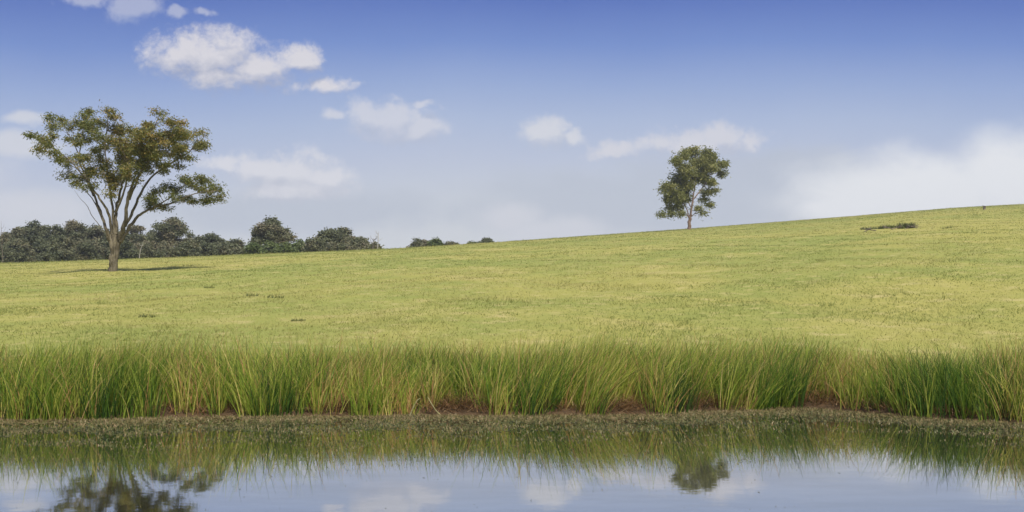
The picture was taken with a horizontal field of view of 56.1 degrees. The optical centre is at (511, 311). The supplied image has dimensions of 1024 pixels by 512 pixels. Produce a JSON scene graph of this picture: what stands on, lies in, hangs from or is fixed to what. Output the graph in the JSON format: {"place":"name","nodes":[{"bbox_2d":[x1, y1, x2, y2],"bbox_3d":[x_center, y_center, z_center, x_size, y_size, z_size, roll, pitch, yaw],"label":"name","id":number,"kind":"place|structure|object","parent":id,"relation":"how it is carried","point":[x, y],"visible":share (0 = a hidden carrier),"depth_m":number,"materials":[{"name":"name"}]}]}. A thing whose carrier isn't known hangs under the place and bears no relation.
{"place":"outdoors","nodes":[
{"label":"outdoors","id":0,"kind":"place"},
{"bbox_2d":[0,409,1023,511],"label":"pond water","id":1,"kind":"structure","parent":0,"point":[915,475],"depth_m":9.12,"materials":[{"name":"liquid"}]},
{"bbox_2d":[323,389,368,414],"bbox_3d":[-2.384,1.318,14.165,1.106,0.397,1.051,0,0,16],"label":"dead reed heap","id":2,"kind":"object","parent":1,"relation":"on","point":[339,402],"visible":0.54,"depth_m":14.03,"materials":[{"name":"brown plant"}]},
{"bbox_2d":[403,381,509,414],"bbox_3d":[-0.635,1.219,14.141,2.328,0.621,1.027,0,0,0],"label":"dead reed heap","id":3,"kind":"object","parent":1,"relation":"in","point":[467,399],"visible":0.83,"depth_m":14.11,"materials":[{"name":"brown plant"}]},
{"bbox_2d":[0,408,1022,507],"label":"pondweed","id":4,"kind":"object","parent":1,"relation":"on","point":[347,417],"visible":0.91,"depth_m":12.96,"materials":[{"name":"green plant"}]},
{"bbox_2d":[0,406,1023,510],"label":"water weed","id":5,"kind":"object","parent":1,"relation":"on","point":[924,422],"visible":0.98,"depth_m":12.76,"materials":[{"name":"green plant"}]},
{"bbox_2d":[578,390,658,415],"bbox_3d":[1.573,1.305,14.204,1.581,0.469,0.993,0,0,0],"label":"dead reed heap","id":6,"kind":"object","parent":1,"relation":"in","point":[628,404],"visible":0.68,"depth_m":14.16,"materials":[{"name":"brown plant"}]},
{"bbox_2d":[0,204,1023,422],"bbox_3d":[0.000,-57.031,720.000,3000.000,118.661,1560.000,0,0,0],"label":"ground","id":7,"kind":"structure","parent":0,"point":[828,326],"depth_m":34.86,"materials":[{"name":"green plant"}]},
{"bbox_2d":[0,243,15,262],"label":"understorey tree","id":8,"kind":"object","parent":7,"relation":"on","point":[7,257],"visible":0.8,"depth_m":167.88,"materials":[{"name":"green plant"}]},
{"bbox_2d":[0,226,27,251],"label":"distant gum tree","id":9,"kind":"object","parent":7,"relation":"on","point":[13,234],"visible":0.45,"depth_m":185.18,"materials":[{"name":"green plant"}]},
{"bbox_2d":[1,238,37,262],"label":"understorey tree","id":10,"kind":"object","parent":7,"relation":"on","point":[19,248],"visible":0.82,"depth_m":170.71,"materials":[{"name":"green plant"}]},
{"bbox_2d":[18,220,47,250],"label":"distant gum tree","id":11,"kind":"object","parent":7,"relation":"on","point":[32,232],"visible":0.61,"depth_m":190.72,"materials":[{"name":"green plant"}]},
{"bbox_2d":[28,241,52,261],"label":"understorey tree","id":12,"kind":"object","parent":7,"relation":"on","point":[42,255],"visible":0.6,"depth_m":174.87,"materials":[{"name":"green plant"}]},
{"bbox_2d":[5,354,84,420],"bbox_3d":[-6.440,1.077,13.501,1.064,0.987,1.137,0,0,23],"label":"reed clump","id":13,"kind":"object","parent":7,"relation":"on","point":[47,399],"visible":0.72,"depth_m":13.29,"materials":[{"name":"green plant"}]},
{"bbox_2d":[36,224,66,244],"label":"distant gum tree","id":14,"kind":"object","parent":7,"relation":"on","point":[56,229],"visible":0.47,"depth_m":186.29,"materials":[{"name":"green plant"}]},
{"bbox_2d":[45,234,80,260],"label":"understorey tree","id":15,"kind":"object","parent":7,"relation":"on","point":[59,249],"visible":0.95,"depth_m":167.01,"materials":[{"name":"green plant"}]},
{"bbox_2d":[62,219,90,246],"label":"distant gum tree","id":16,"kind":"object","parent":7,"relation":"on","point":[72,227],"visible":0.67,"depth_m":188.96,"materials":[{"name":"green plant"}]},
{"bbox_2d":[71,238,103,260],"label":"understorey tree","id":17,"kind":"object","parent":7,"relation":"on","point":[85,249],"visible":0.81,"depth_m":170.89,"materials":[{"name":"green plant"}]},
{"bbox_2d":[83,223,105,242],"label":"distant gum tree","id":18,"kind":"object","parent":7,"relation":"on","point":[95,232],"visible":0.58,"depth_m":194.99,"materials":[{"name":"green plant"}]},
{"bbox_2d":[54,353,137,419],"bbox_3d":[-5.789,1.044,13.471,1.520,1.053,1.367,0,0,0],"label":"reed clump","id":19,"kind":"object","parent":7,"relation":"on","point":[106,407],"visible":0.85,"depth_m":13.41,"materials":[{"name":"green plant"}]},
{"bbox_2d":[96,238,109,259],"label":"understorey tree","id":20,"kind":"object","parent":7,"relation":"on","point":[104,250],"visible":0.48,"depth_m":174.62,"materials":[{"name":"green plant"}]},
{"bbox_2d":[101,228,133,245],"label":"distant gum tree","id":21,"kind":"object","parent":7,"relation":"on","point":[127,237],"visible":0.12,"depth_m":187.50,"materials":[{"name":"green plant"}]},
{"bbox_2d":[20,99,228,271],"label":"tree","id":22,"kind":"object","parent":7,"relation":"on","point":[145,152],"visible":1,"depth_m":65.56,"materials":[{"name":"green plant"}]},
{"bbox_2d":[107,240,145,258],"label":"understorey tree","id":23,"kind":"object","parent":7,"relation":"on","point":[128,250],"visible":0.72,"depth_m":167.00,"materials":[{"name":"green plant"}]},
{"bbox_2d":[129,224,147,245],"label":"distant gum tree","id":24,"kind":"object","parent":7,"relation":"on","point":[138,235],"visible":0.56,"depth_m":192.21,"materials":[{"name":"green plant"}]},
{"bbox_2d":[138,313,155,317],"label":"weed clump","id":25,"kind":"object","parent":7,"relation":"on","point":[143,315],"visible":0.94,"depth_m":28.78,"materials":[{"name":"green plant"}]},
{"bbox_2d":[134,240,168,257],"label":"understorey tree","id":26,"kind":"object","parent":7,"relation":"on","point":[150,249],"visible":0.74,"depth_m":170.76,"materials":[{"name":"green plant"}]},
{"bbox_2d":[144,214,190,246],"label":"distant gum tree","id":27,"kind":"object","parent":7,"relation":"on","point":[171,230],"visible":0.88,"depth_m":185.94,"materials":[{"name":"green plant"}]},
{"bbox_2d":[158,240,177,257],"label":"understorey tree","id":28,"kind":"object","parent":7,"relation":"on","point":[166,247],"visible":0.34,"depth_m":174.72,"materials":[{"name":"green plant"}]},
{"bbox_2d":[175,230,194,245],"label":"distant gum tree","id":29,"kind":"object","parent":7,"relation":"on","point":[190,236],"visible":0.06,"depth_m":205.28,"materials":[{"name":"green plant"}]},
{"bbox_2d":[168,239,202,256],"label":"understorey tree","id":30,"kind":"object","parent":7,"relation":"on","point":[184,249],"visible":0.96,"depth_m":166.78,"materials":[{"name":"green plant"}]},
{"bbox_2d":[191,231,226,245],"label":"distant gum tree","id":31,"kind":"object","parent":7,"relation":"on","point":[213,238],"visible":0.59,"depth_m":178.83,"materials":[{"name":"green plant"}]},
{"bbox_2d":[199,241,220,255],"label":"understorey tree","id":32,"kind":"object","parent":7,"relation":"on","point":[208,249],"visible":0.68,"depth_m":171.24,"materials":[{"name":"green plant"}]},
{"bbox_2d":[213,242,231,254],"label":"understorey tree","id":33,"kind":"object","parent":7,"relation":"on","point":[224,248],"visible":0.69,"depth_m":174.75,"materials":[{"name":"green plant"}]},
{"bbox_2d":[228,247,243,254],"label":"understorey tree","id":34,"kind":"object","parent":7,"relation":"on","point":[236,250],"visible":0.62,"depth_m":167.33,"materials":[{"name":"green plant"}]},
{"bbox_2d":[227,238,245,248],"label":"distant gum tree","id":35,"kind":"object","parent":7,"relation":"on","point":[234,243],"visible":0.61,"depth_m":181.39,"materials":[{"name":"green plant"}]},
{"bbox_2d":[243,240,267,253],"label":"scrub bush","id":36,"kind":"object","parent":7,"relation":"on","point":[252,247],"visible":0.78,"depth_m":163.31,"materials":[{"name":"green plant"}]},
{"bbox_2d":[229,355,306,416],"bbox_3d":[-3.493,1.093,13.904,1.083,0.954,0.874,0,0,-36],"label":"reed clump","id":37,"kind":"object","parent":7,"relation":"on","point":[276,410],"visible":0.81,"depth_m":13.84,"materials":[{"name":"green plant"}]},
{"bbox_2d":[261,240,281,253],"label":"scrub bush","id":38,"kind":"object","parent":7,"relation":"on","point":[269,246],"visible":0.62,"depth_m":167.02,"materials":[{"name":"green plant"}]},
{"bbox_2d":[248,215,297,245],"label":"distant gum tree","id":39,"kind":"object","parent":7,"relation":"on","point":[272,229],"visible":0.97,"depth_m":173.63,"materials":[{"name":"green plant"}]},
{"bbox_2d":[273,241,298,252],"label":"scrub bush","id":40,"kind":"object","parent":7,"relation":"on","point":[285,247],"visible":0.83,"depth_m":162.84,"materials":[{"name":"green plant"}]},
{"bbox_2d":[291,239,304,252],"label":"scrub bush","id":41,"kind":"object","parent":7,"relation":"on","point":[298,244],"visible":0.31,"depth_m":167.03,"materials":[{"name":"green plant"}]},
{"bbox_2d":[300,236,325,251],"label":"scrub bush","id":42,"kind":"object","parent":7,"relation":"on","point":[316,244],"visible":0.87,"depth_m":163.07,"materials":[{"name":"green plant"}]},
{"bbox_2d":[323,240,335,250],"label":"scrub bush","id":43,"kind":"object","parent":7,"relation":"on","point":[329,246],"visible":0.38,"depth_m":167.15,"materials":[{"name":"green plant"}]},
{"bbox_2d":[313,226,354,244],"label":"distant gum tree","id":44,"kind":"object","parent":7,"relation":"on","point":[330,235],"visible":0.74,"depth_m":175.92,"materials":[{"name":"green plant"}]},
{"bbox_2d":[332,241,359,250],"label":"scrub bush","id":45,"kind":"object","parent":7,"relation":"on","point":[342,246],"visible":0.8,"depth_m":163.18,"materials":[{"name":"green plant"}]},
{"bbox_2d":[338,235,370,244],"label":"distant gum tree","id":46,"kind":"object","parent":7,"relation":"on","point":[350,239],"visible":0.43,"depth_m":174.34,"materials":[{"name":"green plant"}]},
{"bbox_2d":[353,240,368,249],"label":"scrub bush","id":47,"kind":"object","parent":7,"relation":"on","point":[360,244],"visible":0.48,"depth_m":167.39,"materials":[{"name":"green plant"}]},
{"bbox_2d":[334,368,401,415],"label":"reed clump","id":48,"kind":"object","parent":7,"relation":"on","point":[376,405],"visible":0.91,"depth_m":13.87,"materials":[{"name":"green plant"}]},
{"bbox_2d":[364,241,384,248],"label":"scrub bush","id":49,"kind":"object","parent":7,"relation":"on","point":[369,246],"visible":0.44,"depth_m":163.32,"materials":[{"name":"green plant"}]},
{"bbox_2d":[406,237,427,247],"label":"distant gum tree","id":50,"kind":"object","parent":7,"relation":"on","point":[419,242],"visible":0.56,"depth_m":198.71,"materials":[{"name":"green plant"}]},
{"bbox_2d":[426,236,443,245],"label":"distant gum tree","id":51,"kind":"object","parent":7,"relation":"on","point":[436,241],"visible":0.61,"depth_m":198.81,"materials":[{"name":"green plant"}]},
{"bbox_2d":[444,240,458,244],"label":"distant gum tree","id":52,"kind":"object","parent":7,"relation":"on","point":[449,243],"visible":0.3,"depth_m":199.11,"materials":[{"name":"green plant"}]},
{"bbox_2d":[477,237,493,242],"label":"distant gum tree","id":53,"kind":"object","parent":7,"relation":"on","point":[487,240],"visible":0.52,"depth_m":199.12,"materials":[{"name":"green plant"}]},
{"bbox_2d":[0,390,1022,418],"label":"reed litter","id":54,"kind":"object","parent":7,"relation":"on","point":[558,406],"visible":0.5,"depth_m":14.03,"materials":[{"name":"brown plant"}]},
{"bbox_2d":[0,322,1023,422],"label":"reeds","id":55,"kind":"object","parent":7,"relation":"on","point":[196,376],"visible":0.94,"depth_m":14.32,"materials":[{"name":"green plant"}]},
{"bbox_2d":[500,358,563,415],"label":"reed clump","id":56,"kind":"object","parent":7,"relation":"on","point":[531,401],"visible":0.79,"depth_m":14.02,"materials":[{"name":"green plant"}]},
{"bbox_2d":[632,352,729,413],"bbox_3d":[2.527,1.048,14.323,1.552,1.044,1.201,0,0,0],"label":"reed clump","id":57,"kind":"object","parent":7,"relation":"on","point":[673,410],"visible":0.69,"depth_m":14.27,"materials":[{"name":"green plant"}]},
{"bbox_2d":[653,145,731,229],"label":"gum tree","id":58,"kind":"object","parent":7,"relation":"on","point":[701,167],"visible":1,"depth_m":179.49,"materials":[{"name":"green plant"}]},
{"bbox_2d":[678,380,764,412],"bbox_3d":[3.116,1.314,14.725,2.216,0.594,1.096,0,0,0],"label":"dead reed heap","id":59,"kind":"object","parent":7,"relation":"on","point":[712,399],"visible":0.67,"depth_m":14.62,"materials":[{"name":"brown plant"}]},
{"bbox_2d":[732,340,811,409],"bbox_3d":[4.057,0.996,14.958,1.282,1.148,1.280,0,0,0],"label":"reed clump","id":60,"kind":"object","parent":7,"relation":"on","point":[772,403],"visible":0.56,"depth_m":14.80,"materials":[{"name":"green plant"}]},
{"bbox_2d":[751,337,828,408],"bbox_3d":[4.267,0.947,15.148,1.567,1.246,1.253,0,0,34],"label":"reed clump","id":61,"kind":"object","parent":7,"relation":"on","point":[801,402],"visible":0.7,"depth_m":14.96,"materials":[{"name":"green plant"}]},
{"bbox_2d":[784,376,857,407],"bbox_3d":[5.053,1.225,15.056,2.346,0.686,0.959,0,0,0],"label":"dead reed heap","id":62,"kind":"object","parent":7,"relation":"on","point":[821,393],"visible":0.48,"depth_m":15.00,"materials":[{"name":"brown plant"}]},
{"bbox_2d":[878,224,896,228],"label":"shrub","id":63,"kind":"object","parent":7,"relation":"on","point":[889,226],"visible":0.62,"depth_m":92.09,"materials":[{"name":"green plant"}]},
{"bbox_2d":[897,222,916,228],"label":"shrub","id":64,"kind":"object","parent":7,"relation":"on","point":[905,225],"visible":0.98,"depth_m":89.08,"materials":[{"name":"green plant"}]},
{"bbox_2d":[887,340,986,417],"bbox_3d":[5.990,0.976,13.740,1.426,1.187,1.147,0,0,40],"label":"reed clump","id":65,"kind":"object","parent":7,"relation":"on","point":[941,403],"visible":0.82,"depth_m":13.66,"materials":[{"name":"green plant"}]},
{"bbox_2d":[901,348,1014,418],"bbox_3d":[6.322,1.000,13.631,1.606,1.101,1.156,0,0,18],"label":"reed clump","id":66,"kind":"object","parent":7,"relation":"on","point":[951,381],"visible":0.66,"depth_m":13.51,"materials":[{"name":"green plant"}]},
{"bbox_2d":[945,343,1023,421],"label":"reed clump","id":67,"kind":"object","parent":7,"relation":"on","point":[988,390],"visible":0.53,"depth_m":13.27,"materials":[{"name":"green plant"}]},
{"bbox_2d":[0,0,1023,248],"label":"sky","id":68,"kind":"structure","parent":0,"point":[460,121],"materials":[{"name":"blue"}]}
]}

